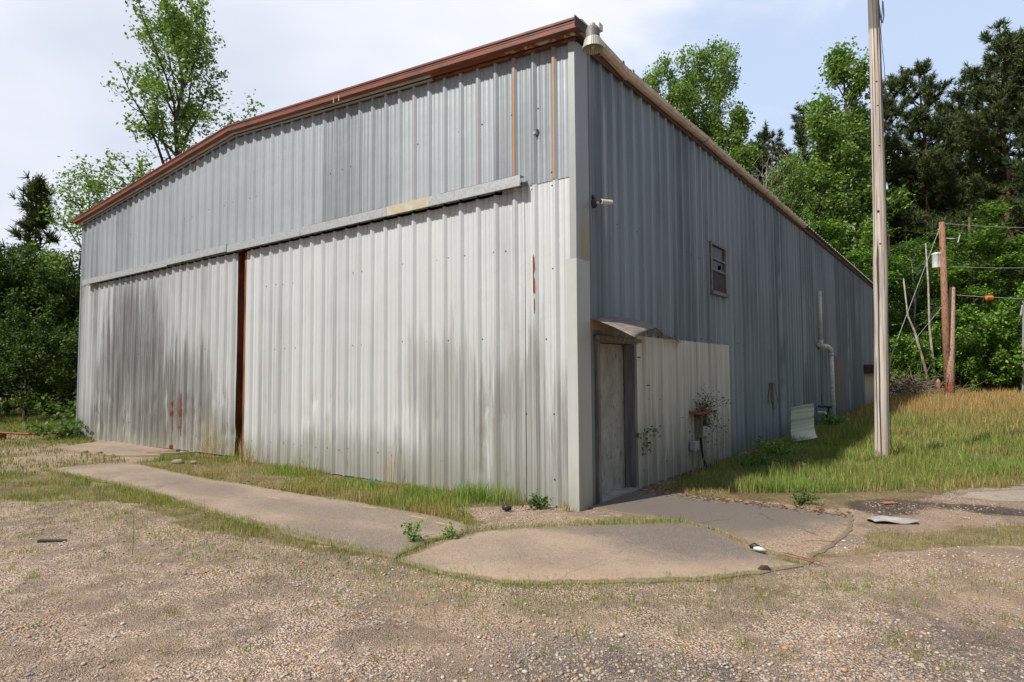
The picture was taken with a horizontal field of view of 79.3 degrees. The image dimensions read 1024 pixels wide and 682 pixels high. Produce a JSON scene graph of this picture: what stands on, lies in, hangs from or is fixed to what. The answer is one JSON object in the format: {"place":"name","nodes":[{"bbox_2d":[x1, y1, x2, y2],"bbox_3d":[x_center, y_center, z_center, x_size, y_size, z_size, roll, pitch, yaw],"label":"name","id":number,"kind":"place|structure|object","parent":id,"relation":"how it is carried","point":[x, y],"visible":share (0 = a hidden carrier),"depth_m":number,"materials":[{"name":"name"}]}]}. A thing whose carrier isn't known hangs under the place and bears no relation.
{"place":"outdoors","nodes":[
{"label":"outdoors","id":0,"kind":"place"},
{"bbox_2d":[0,408,203,475],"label":"yard grass","id":1,"kind":"structure","parent":0,"point":[13,419],"depth_m":14.92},
{"bbox_2d":[0,470,354,552],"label":"grass","id":2,"kind":"structure","parent":0,"point":[151,500],"depth_m":8.08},
{"bbox_2d":[0,383,1023,681],"bbox_3d":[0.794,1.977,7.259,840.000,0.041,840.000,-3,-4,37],"label":"ground","id":3,"kind":"structure","parent":0,"point":[202,633],"depth_m":4.23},
{"bbox_2d":[0,238,50,396],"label":"leafy bush","id":4,"kind":"object","parent":3,"relation":"on","point":[5,281],"visible":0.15,"depth_m":24.07,"materials":[{"name":"green plant"}]},
{"bbox_2d":[0,432,60,439],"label":"rusty rail","id":5,"kind":"object","parent":3,"relation":"on","point":[2,435],"visible":0.82,"depth_m":15.44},
{"bbox_2d":[0,236,75,414],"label":"leafy bush","id":6,"kind":"object","parent":3,"relation":"on","point":[1,293],"visible":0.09,"depth_m":24.82,"materials":[{"name":"green plant"}]},
{"bbox_2d":[0,171,76,370],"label":"pine tree","id":7,"kind":"object","parent":3,"relation":"on","point":[30,190],"visible":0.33,"depth_m":31.05,"materials":[{"name":"green plant"}]},
{"bbox_2d":[0,304,77,419],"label":"leafy bush","id":8,"kind":"object","parent":3,"relation":"on","point":[15,342],"visible":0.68,"depth_m":21.20,"materials":[{"name":"green plant"}]},
{"bbox_2d":[0,238,80,414],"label":"leafy bush","id":9,"kind":"object","parent":3,"relation":"on","point":[57,306],"visible":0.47,"depth_m":23.51,"materials":[{"name":"green plant"}]},
{"bbox_2d":[5,310,78,418],"bbox_3d":[-15.788,0.892,21.498,3.174,4.052,2.756,-2,-3,26],"label":"leafy bush","id":10,"kind":"object","parent":3,"relation":"on","point":[69,346],"visible":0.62,"depth_m":21.06,"materials":[{"name":"green plant"}]},
{"bbox_2d":[2,412,84,438],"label":"weed","id":11,"kind":"object","parent":3,"relation":"on","point":[65,431],"visible":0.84,"depth_m":15.53,"materials":[{"name":"green plant"}]},
{"bbox_2d":[18,275,79,408],"bbox_3d":[-18.099,0.022,25.441,4.577,6.255,4.166,-1,-3,22],"label":"leafy bush","id":12,"kind":"object","parent":3,"relation":"on","point":[59,316],"visible":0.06,"depth_m":24.63,"materials":[{"name":"green plant"}]},
{"bbox_2d":[37,539,66,542],"bbox_3d":[-4.423,1.921,5.942,0.260,0.025,0.040,0,-3,0],"label":"dark stick","id":13,"kind":"object","parent":3,"relation":"on","point":[48,540],"visible":0.99,"depth_m":5.92,"materials":[{"name":"black wood"}]},
{"bbox_2d":[28,389,76,422],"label":"weed","id":14,"kind":"object","parent":3,"relation":"on","point":[72,410],"visible":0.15,"depth_m":18.11,"materials":[{"name":"green plant"}]},
{"bbox_2d":[26,150,123,413],"bbox_3d":[-17.367,-2.135,24.931,3.701,10.632,4.576,1,-3,-17],"label":"sapling","id":15,"kind":"object","parent":3,"relation":"on","point":[92,184],"visible":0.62,"depth_m":24.55,"materials":[{"name":"green plant"}]},
{"bbox_2d":[54,441,238,459],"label":"concrete slab","id":16,"kind":"structure","parent":3,"relation":"on","point":[116,449],"depth_m":13.24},
{"bbox_2d":[160,451,194,455],"bbox_3d":[-6.527,2.203,12.073,0.600,0.060,0.100,1,-3,-18],"label":"loose board","id":17,"kind":"object","parent":16,"relation":"on","point":[174,453],"visible":0.64,"depth_m":12.03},
{"bbox_2d":[83,0,264,206],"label":"deciduous tree","id":18,"kind":"object","parent":3,"relation":"on","point":[175,25],"visible":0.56,"depth_m":28.10,"materials":[{"name":"green plant"}]},
{"bbox_2d":[189,423,230,458],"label":"dry grass clump","id":19,"kind":"object","parent":3,"relation":"on","point":[207,448],"visible":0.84,"depth_m":11.84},
{"bbox_2d":[222,432,263,467],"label":"dry grass clump","id":20,"kind":"object","parent":3,"relation":"on","point":[242,455],"visible":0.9,"depth_m":11.01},
{"bbox_2d":[51,463,467,559],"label":"concrete slab","id":21,"kind":"structure","parent":3,"relation":"on","point":[353,522],"depth_m":7.23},
{"bbox_2d":[401,518,425,542],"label":"weed","id":22,"kind":"object","parent":21,"relation":"on","point":[410,529],"visible":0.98,"depth_m":5.85,"materials":[{"name":"green plant"}]},
{"bbox_2d":[278,448,319,474],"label":"dry grass clump","id":23,"kind":"object","parent":3,"relation":"on","point":[299,464],"visible":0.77,"depth_m":10.14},
{"bbox_2d":[137,452,528,519],"bbox_3d":[-3.340,2.022,9.395,8.093,0.227,1.373,-3,-4,37],"label":"grass strip","id":24,"kind":"object","parent":3,"relation":"on","point":[436,498],"depth_m":8.46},
{"bbox_2d":[386,440,404,485],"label":"dry grass clump","id":25,"kind":"object","parent":3,"relation":"on","point":[390,473],"visible":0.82,"depth_m":8.83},
{"bbox_2d":[440,478,504,504],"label":"green grass clump","id":26,"kind":"object","parent":3,"relation":"on","point":[477,492],"visible":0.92,"depth_m":7.75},
{"bbox_2d":[73,14,873,511],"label":"metal building","id":27,"kind":"structure","parent":3,"relation":"on","point":[441,272],"depth_m":9.69,"materials":[{"name":"grey metal"}]},
{"bbox_2d":[89,253,237,455],"bbox_3d":[-8.003,0.406,13.816,6.880,3.966,0.107,-3,-4,37],"label":"sliding door","id":28,"kind":"structure","parent":27,"relation":"in","point":[164,357],"depth_m":13.37,"materials":[{"name":"metal"}]},
{"bbox_2d":[244,190,525,500],"bbox_3d":[-2.429,0.149,9.681,6.450,3.930,0.073,-3,-4,37],"label":"sliding door","id":29,"kind":"structure","parent":27,"relation":"in","point":[409,331],"depth_m":9.14,"materials":[{"name":"metal"}]},
{"bbox_2d":[582,22,603,54],"bbox_3d":[0.972,-3.566,7.335,0.251,0.332,0.456,-1,-3,15],"label":"wall lamp","id":30,"kind":"object","parent":27,"relation":"attached to","point":[593,44],"visible":1,"depth_m":7.19,"materials":[{"name":"plastic"}]},
{"bbox_2d":[591,195,612,207],"bbox_3d":[1.119,-1.732,7.657,0.218,0.160,0.201,-3,-4,37],"label":"security camera","id":31,"kind":"object","parent":27,"relation":"attached to","point":[594,202],"visible":1,"depth_m":7.63,"materials":[{"name":"white plastic"}]},
{"bbox_2d":[600,343,624,493],"bbox_3d":[1.247,1.012,8.153,0.040,1.950,0.960,-3,-4,37],"label":"side door","id":32,"kind":"structure","parent":27,"relation":"in","point":[611,355],"depth_m":8.24,"materials":[{"name":"grey metal"}]},
{"bbox_2d":[635,425,661,455],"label":"vine","id":33,"kind":"object","parent":27,"relation":"attached to","point":[646,442],"visible":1,"depth_m":8.54,"materials":[{"name":"green plant"}]},
{"bbox_2d":[694,414,708,468],"bbox_3d":[3.159,1.664,10.263,0.139,0.933,0.356,-3,-4,37],"label":"meter box","id":34,"kind":"object","parent":27,"relation":"attached to","point":[701,432],"visible":0.8,"depth_m":10.15,"materials":[{"name":"grey metal"}]},
{"bbox_2d":[682,384,733,444],"bbox_3d":[3.298,1.212,10.201,0.668,1.027,1.398,-5,-6,57],"label":"vine","id":35,"kind":"object","parent":27,"relation":"attached to","point":[706,405],"visible":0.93,"depth_m":10.19,"materials":[{"name":"green plant"}]},
{"bbox_2d":[709,241,728,297],"bbox_3d":[3.847,-1.316,11.494,0.085,0.960,0.920,-3,-4,37],"label":"window","id":36,"kind":"structure","parent":27,"relation":"in","point":[717,253],"depth_m":11.49,"materials":[{"name":"metal"}]},
{"bbox_2d":[767,383,777,410],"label":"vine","id":37,"kind":"object","parent":27,"relation":"attached to","point":[771,389],"visible":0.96,"depth_m":14.12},
{"bbox_2d":[816,291,822,347],"bbox_3d":[9.237,-0.652,18.607,0.212,1.706,0.138,-1,-3,8],"label":"vent pipe","id":38,"kind":"object","parent":27,"relation":"attached to","point":[820,326],"visible":1,"depth_m":18.56,"materials":[{"name":"plastic"}]},
{"bbox_2d":[819,344,835,417],"bbox_3d":[9.577,1.308,18.771,0.579,2.434,0.196,1,-3,-20],"label":"drain pipe","id":39,"kind":"object","parent":27,"relation":"attached to","point":[828,347],"visible":0.84,"depth_m":18.80,"materials":[{"name":"plastic"}]},
{"bbox_2d":[865,374,873,402],"bbox_3d":[16.160,2.208,27.872,0.010,1.470,3.200,-3,-4,37],"label":"door","id":40,"kind":"structure","parent":27,"relation":"in","point":[869,378],"depth_m":27.65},
{"bbox_2d":[473,478,526,505],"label":"green grass clump","id":41,"kind":"object","parent":3,"relation":"on","point":[512,497],"visible":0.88,"depth_m":7.60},
{"bbox_2d":[151,440,850,523],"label":"leaf litter","id":42,"kind":"object","parent":3,"relation":"on","point":[778,506],"visible":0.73,"depth_m":7.82,"materials":[{"name":"brown plant"}]},
{"bbox_2d":[0,462,1023,681],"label":"crack grass","id":43,"kind":"structure","parent":3,"relation":"on","point":[468,519],"depth_m":4.83,"materials":[{"name":"plant"}]},
{"bbox_2d":[0,472,1023,681],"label":"gravel stones","id":44,"kind":"object","parent":3,"relation":"on","point":[840,669],"visible":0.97,"depth_m":3.70,"materials":[{"name":"gravel"}]},
{"bbox_2d":[521,489,551,509],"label":"weed","id":45,"kind":"object","parent":3,"relation":"on","point":[538,503],"visible":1,"depth_m":7.29,"materials":[{"name":"green plant"}]},
{"bbox_2d":[401,523,803,585],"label":"concrete slab","id":46,"kind":"structure","parent":3,"relation":"on","point":[598,553],"depth_m":5.37,"materials":[{"name":"concrete"}]},
{"bbox_2d":[440,522,462,538],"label":"weed","id":47,"kind":"object","parent":46,"relation":"on","point":[449,529],"visible":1,"depth_m":5.93,"materials":[{"name":"green plant"}]},
{"bbox_2d":[749,542,765,551],"bbox_3d":[2.171,1.823,5.471,0.074,0.063,0.150,1,-3,-28],"label":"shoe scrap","id":48,"kind":"object","parent":46,"relation":"on","point":[755,546],"visible":1,"depth_m":5.46,"materials":[{"name":"white plastic"}]},
{"bbox_2d":[642,43,706,115],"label":"deciduous tree","id":49,"kind":"object","parent":3,"relation":"on","point":[654,80],"visible":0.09,"depth_m":50.03,"materials":[{"name":"green plant"}]},
{"bbox_2d":[678,103,714,140],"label":"deciduous tree","id":50,"kind":"object","parent":3,"relation":"on","point":[695,123],"visible":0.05,"depth_m":49.21,"materials":[{"name":"green plant"}]},
{"bbox_2d":[685,452,712,476],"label":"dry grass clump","id":51,"kind":"object","parent":3,"relation":"on","point":[696,464],"visible":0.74,"depth_m":9.39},
{"bbox_2d":[665,35,755,176],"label":"deciduous tree","id":52,"kind":"object","parent":3,"relation":"on","point":[715,88],"visible":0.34,"depth_m":48.79,"materials":[{"name":"green plant"}]},
{"bbox_2d":[588,490,853,564],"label":"concrete slab","id":53,"kind":"structure","parent":3,"relation":"on","point":[775,530],"depth_m":6.67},
{"bbox_2d":[707,97,776,196],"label":"deciduous tree","id":54,"kind":"object","parent":3,"relation":"on","point":[738,127],"visible":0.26,"depth_m":47.60,"materials":[{"name":"green plant"}]},
{"bbox_2d":[745,139,784,190],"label":"pine tree","id":55,"kind":"object","parent":3,"relation":"on","point":[761,163],"visible":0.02,"depth_m":60.36,"materials":[{"name":"green plant"}]},
{"bbox_2d":[752,155,781,198],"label":"dead tree","id":56,"kind":"object","parent":3,"relation":"on","point":[766,176],"visible":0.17,"depth_m":43.59,"materials":[{"name":"wood"}]},
{"bbox_2d":[753,120,785,178],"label":"pine tree","id":57,"kind":"object","parent":3,"relation":"on","point":[764,135],"visible":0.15,"depth_m":64.03,"materials":[{"name":"green plant"}]},
{"bbox_2d":[735,448,819,469],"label":"weed","id":58,"kind":"object","parent":3,"relation":"on","point":[764,460],"visible":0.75,"depth_m":10.16,"materials":[{"name":"green plant"}]},
{"bbox_2d":[752,436,807,457],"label":"weed","id":59,"kind":"object","parent":3,"relation":"on","point":[775,447],"visible":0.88,"depth_m":11.46,"materials":[{"name":"green plant"}]},
{"bbox_2d":[766,147,804,209],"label":"dead tree","id":60,"kind":"object","parent":3,"relation":"on","point":[783,180],"visible":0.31,"depth_m":44.62,"materials":[{"name":"grey plant"}]},
{"bbox_2d":[763,146,821,231],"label":"deciduous tree","id":61,"kind":"object","parent":3,"relation":"on","point":[797,171],"visible":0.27,"depth_m":44.02,"materials":[{"name":"green plant"}]},
{"bbox_2d":[780,149,816,212],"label":"pine tree","id":62,"kind":"object","parent":3,"relation":"on","point":[803,155],"visible":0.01,"depth_m":54.96,"materials":[{"name":"green plant"}]},
{"bbox_2d":[790,404,817,440],"bbox_3d":[6.623,1.851,14.056,0.517,0.824,1.002,-2,-3,22],"label":"bent metal sheet","id":63,"kind":"object","parent":3,"relation":"on","point":[802,420],"visible":0.94,"depth_m":14.36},
{"bbox_2d":[765,100,845,251],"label":"pine tree","id":64,"kind":"object","parent":3,"relation":"on","point":[799,136],"visible":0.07,"depth_m":57.85,"materials":[{"name":"green plant"}]},
{"bbox_2d":[790,488,825,507],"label":"weed","id":65,"kind":"object","parent":3,"relation":"on","point":[809,498],"visible":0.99,"depth_m":7.40,"materials":[{"name":"green plant"}]},
{"bbox_2d":[780,91,863,267],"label":"deciduous tree","id":66,"kind":"object","parent":3,"relation":"on","point":[818,124],"visible":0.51,"depth_m":46.88,"materials":[{"name":"green plant"}]},
{"bbox_2d":[818,393,835,424],"bbox_3d":[9.166,2.022,17.983,0.509,0.970,0.663,-3,-4,37],"label":"pipe stub","id":67,"kind":"object","parent":3,"relation":"on","point":[828,407],"visible":0.76,"depth_m":18.14,"materials":[{"name":"white plastic"}]},
{"bbox_2d":[814,410,848,426],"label":"weed","id":68,"kind":"object","parent":3,"relation":"on","point":[831,421],"visible":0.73,"depth_m":17.57,"materials":[{"name":"green plant"}]},
{"bbox_2d":[818,219,858,269],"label":"understory tree","id":69,"kind":"object","parent":3,"relation":"on","point":[834,228],"visible":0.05,"depth_m":43.87,"materials":[{"name":"green plant"}]},
{"bbox_2d":[795,36,921,330],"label":"deciduous tree","id":70,"kind":"object","parent":3,"relation":"on","point":[838,66],"visible":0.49,"depth_m":48.98,"materials":[{"name":"green plant"}]},
{"bbox_2d":[840,223,915,327],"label":"understory tree","id":71,"kind":"object","parent":3,"relation":"on","point":[862,256],"visible":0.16,"depth_m":40.88,"materials":[{"name":"green plant"}]},
{"bbox_2d":[868,0,890,459],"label":"utility pole","id":72,"kind":"object","parent":3,"relation":"on","point":[881,247],"visible":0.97,"depth_m":11.20,"materials":[{"name":"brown wood"}]},
{"bbox_2d":[854,215,905,360],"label":"understory tree","id":73,"kind":"object","parent":3,"relation":"on","point":[868,262],"visible":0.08,"depth_m":44.60,"materials":[{"name":"green plant"}]},
{"bbox_2d":[867,515,917,523],"bbox_3d":[4.034,1.897,6.559,0.501,0.036,0.241,-1,-3,8],"label":"flat debris","id":74,"kind":"object","parent":3,"relation":"on","point":[892,519],"visible":1,"depth_m":6.52,"materials":[{"name":"grey stone"}]},
{"bbox_2d":[888,341,910,393],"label":"shrub","id":75,"kind":"object","parent":3,"relation":"on","point":[895,354],"visible":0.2,"depth_m":40.00,"materials":[{"name":"green plant"}]},
{"bbox_2d":[844,72,979,387],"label":"pine tree","id":76,"kind":"object","parent":3,"relation":"on","point":[891,85],"visible":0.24,"depth_m":52.40,"materials":[{"name":"green plant"}]},
{"bbox_2d":[859,226,964,336],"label":"understory tree","id":77,"kind":"object","parent":3,"relation":"on","point":[934,248],"visible":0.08,"depth_m":44.73,"materials":[{"name":"green plant"}]},
{"bbox_2d":[888,321,939,390],"bbox_3d":[25.586,1.148,40.478,3.552,5.295,3.325,0,-3,-3],"label":"shrub","id":78,"kind":"object","parent":3,"relation":"on","point":[903,357],"visible":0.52,"depth_m":39.72,"materials":[{"name":"green plant"}]},
{"bbox_2d":[903,278,931,393],"bbox_3d":[25.445,-0.245,38.627,1.545,7.465,0.283,-1,-3,6],"label":"bare trunk","id":79,"kind":"object","parent":3,"relation":"on","point":[921,354],"visible":0.79,"depth_m":38.52,"materials":[{"name":"grey plant"}]},
{"bbox_2d":[894,328,942,391],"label":"shrub","id":80,"kind":"object","parent":3,"relation":"on","point":[926,354],"visible":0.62,"depth_m":39.04,"materials":[{"name":"green plant"}]},
{"bbox_2d":[888,231,962,347],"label":"understory tree","id":81,"kind":"object","parent":3,"relation":"on","point":[906,250],"visible":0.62,"depth_m":42.65,"materials":[{"name":"green plant"}]},
{"bbox_2d":[925,243,935,386],"bbox_3d":[26.522,-1.390,39.107,0.344,9.760,0.476,-3,-4,37],"label":"bare trunk","id":82,"kind":"object","parent":3,"relation":"on","point":[930,332],"visible":0.75,"depth_m":39.02,"materials":[{"name":"grey plant"}]},
{"bbox_2d":[903,317,967,391],"bbox_3d":[27.141,1.149,39.712,3.480,5.188,3.258,2,-4,-41],"label":"shrub","id":83,"kind":"object","parent":3,"relation":"on","point":[937,329],"visible":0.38,"depth_m":39.11,"materials":[{"name":"green plant"}]},
{"bbox_2d":[889,357,987,397],"bbox_3d":[22.438,2.590,35.025,5.884,3.438,5.847,-1,-3,18],"label":"brush pile","id":84,"kind":"object","parent":3,"relation":"on","point":[908,385],"visible":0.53,"depth_m":34.31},
{"bbox_2d":[864,57,1014,330],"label":"pine tree","id":85,"kind":"object","parent":3,"relation":"on","point":[929,88],"visible":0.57,"depth_m":51.85,"materials":[{"name":"green plant"}]},
{"bbox_2d":[931,222,960,393],"bbox_3d":[24.901,-1.753,35.666,2.228,10.602,1.254,2,-4,-34],"label":"utility pole","id":86,"kind":"object","parent":3,"relation":"on","point":[939,259],"visible":0.94,"depth_m":35.61,"materials":[{"name":"brown wood"}]},
{"bbox_2d":[946,287,954,394],"bbox_3d":[25.000,0.176,35.137,0.436,6.769,2.676,-3,-4,45],"label":"utility pole","id":87,"kind":"object","parent":3,"relation":"on","point":[951,365],"visible":0.73,"depth_m":34.97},
{"bbox_2d":[888,239,1016,369],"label":"understory tree","id":88,"kind":"object","parent":3,"relation":"on","point":[951,270],"visible":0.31,"depth_m":42.84,"materials":[{"name":"green plant"}]},
{"bbox_2d":[932,240,976,384],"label":"understory tree","id":89,"kind":"object","parent":3,"relation":"on","point":[953,247],"visible":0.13,"depth_m":46.56,"materials":[{"name":"green plant"}]},
{"bbox_2d":[889,97,1021,385],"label":"pine tree","id":90,"kind":"object","parent":3,"relation":"on","point":[939,107],"visible":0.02,"depth_m":57.79,"materials":[{"name":"green plant"}]},
{"bbox_2d":[928,324,991,389],"bbox_3d":[28.440,1.227,39.542,3.129,4.983,3.342,-1,-3,11],"label":"shrub","id":91,"kind":"object","parent":3,"relation":"on","point":[983,375],"visible":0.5,"depth_m":38.70,"materials":[{"name":"green plant"}]},
{"bbox_2d":[901,200,1023,384],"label":"understory tree","id":92,"kind":"object","parent":3,"relation":"on","point":[987,275],"visible":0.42,"depth_m":42.08,"materials":[{"name":"green plant"}]},
{"bbox_2d":[903,17,1023,308],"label":"pine tree","id":93,"kind":"object","parent":3,"relation":"on","point":[999,60],"visible":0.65,"depth_m":47.28,"materials":[{"name":"green plant"}]},
{"bbox_2d":[905,65,1023,333],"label":"pine tree","id":94,"kind":"object","parent":3,"relation":"on","point":[970,165],"visible":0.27,"depth_m":50.24,"materials":[{"name":"green plant"}]},
{"bbox_2d":[940,315,1014,391],"bbox_3d":[29.578,0.965,39.495,3.479,5.539,3.716,2,-4,-33],"label":"shrub","id":95,"kind":"object","parent":3,"relation":"on","point":[970,349],"visible":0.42,"depth_m":38.95,"materials":[{"name":"green plant"}]},
{"bbox_2d":[937,223,1023,387],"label":"understory tree","id":96,"kind":"object","parent":3,"relation":"on","point":[1008,274],"visible":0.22,"depth_m":44.25,"materials":[{"name":"green plant"}]},
{"bbox_2d":[952,25,1023,244],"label":"pine tree","id":97,"kind":"object","parent":3,"relation":"on","point":[1017,126],"visible":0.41,"depth_m":47.33,"materials":[{"name":"green plant"}]},
{"bbox_2d":[957,324,1018,390],"bbox_3d":[30.298,1.335,39.225,2.946,4.691,3.147,1,-3,-26],"label":"shrub","id":98,"kind":"object","parent":3,"relation":"on","point":[999,352],"visible":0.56,"depth_m":38.73,"materials":[{"name":"green plant"}]},
{"bbox_2d":[954,489,1023,502],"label":"concrete slab","id":99,"kind":"structure","parent":3,"relation":"on","point":[1008,496],"depth_m":7.81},
{"bbox_2d":[955,281,1023,390],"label":"shrub","id":100,"kind":"object","parent":3,"relation":"on","point":[1002,314],"visible":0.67,"depth_m":38.85,"materials":[{"name":"green plant"}]},
{"bbox_2d":[958,233,1023,383],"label":"understory tree","id":101,"kind":"object","parent":3,"relation":"on","point":[1020,241],"visible":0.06,"depth_m":44.97,"materials":[{"name":"green plant"}]},
{"bbox_2d":[972,327,1021,388],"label":"shrub","id":102,"kind":"object","parent":3,"relation":"on","point":[1011,342],"visible":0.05,"depth_m":41.02,"materials":[{"name":"green plant"}]},
{"bbox_2d":[990,332,1023,392],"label":"shrub","id":103,"kind":"object","parent":3,"relation":"on","point":[1016,378],"visible":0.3,"depth_m":38.78,"materials":[{"name":"green plant"}]},
{"bbox_2d":[1010,244,1023,321],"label":"understory tree","id":104,"kind":"object","parent":3,"relation":"on","point":[1017,310],"visible":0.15,"depth_m":43.18,"materials":[{"name":"green plant"}]},
{"bbox_2d":[1020,300,1023,391],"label":"utility pole","id":105,"kind":"object","parent":3,"relation":"on","point":[1022,310],"visible":0.81,"depth_m":37.95,"materials":[{"name":"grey wood"}]},
{"bbox_2d":[0,0,1023,275],"label":"sky","id":106,"kind":"structure","parent":0,"point":[55,55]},
{"bbox_2d":[655,385,1023,494],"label":"field grass","id":107,"kind":"structure","parent":0,"point":[972,430],"depth_m":10.88,"materials":[{"name":"plant"}]},
{"bbox_2d":[755,521,1023,566],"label":"grass","id":108,"kind":"structure","parent":0,"point":[979,538],"depth_m":5.83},
{"bbox_2d":[852,386,1023,418],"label":"straw grass","id":109,"kind":"structure","parent":0,"point":[960,401],"depth_m":24.30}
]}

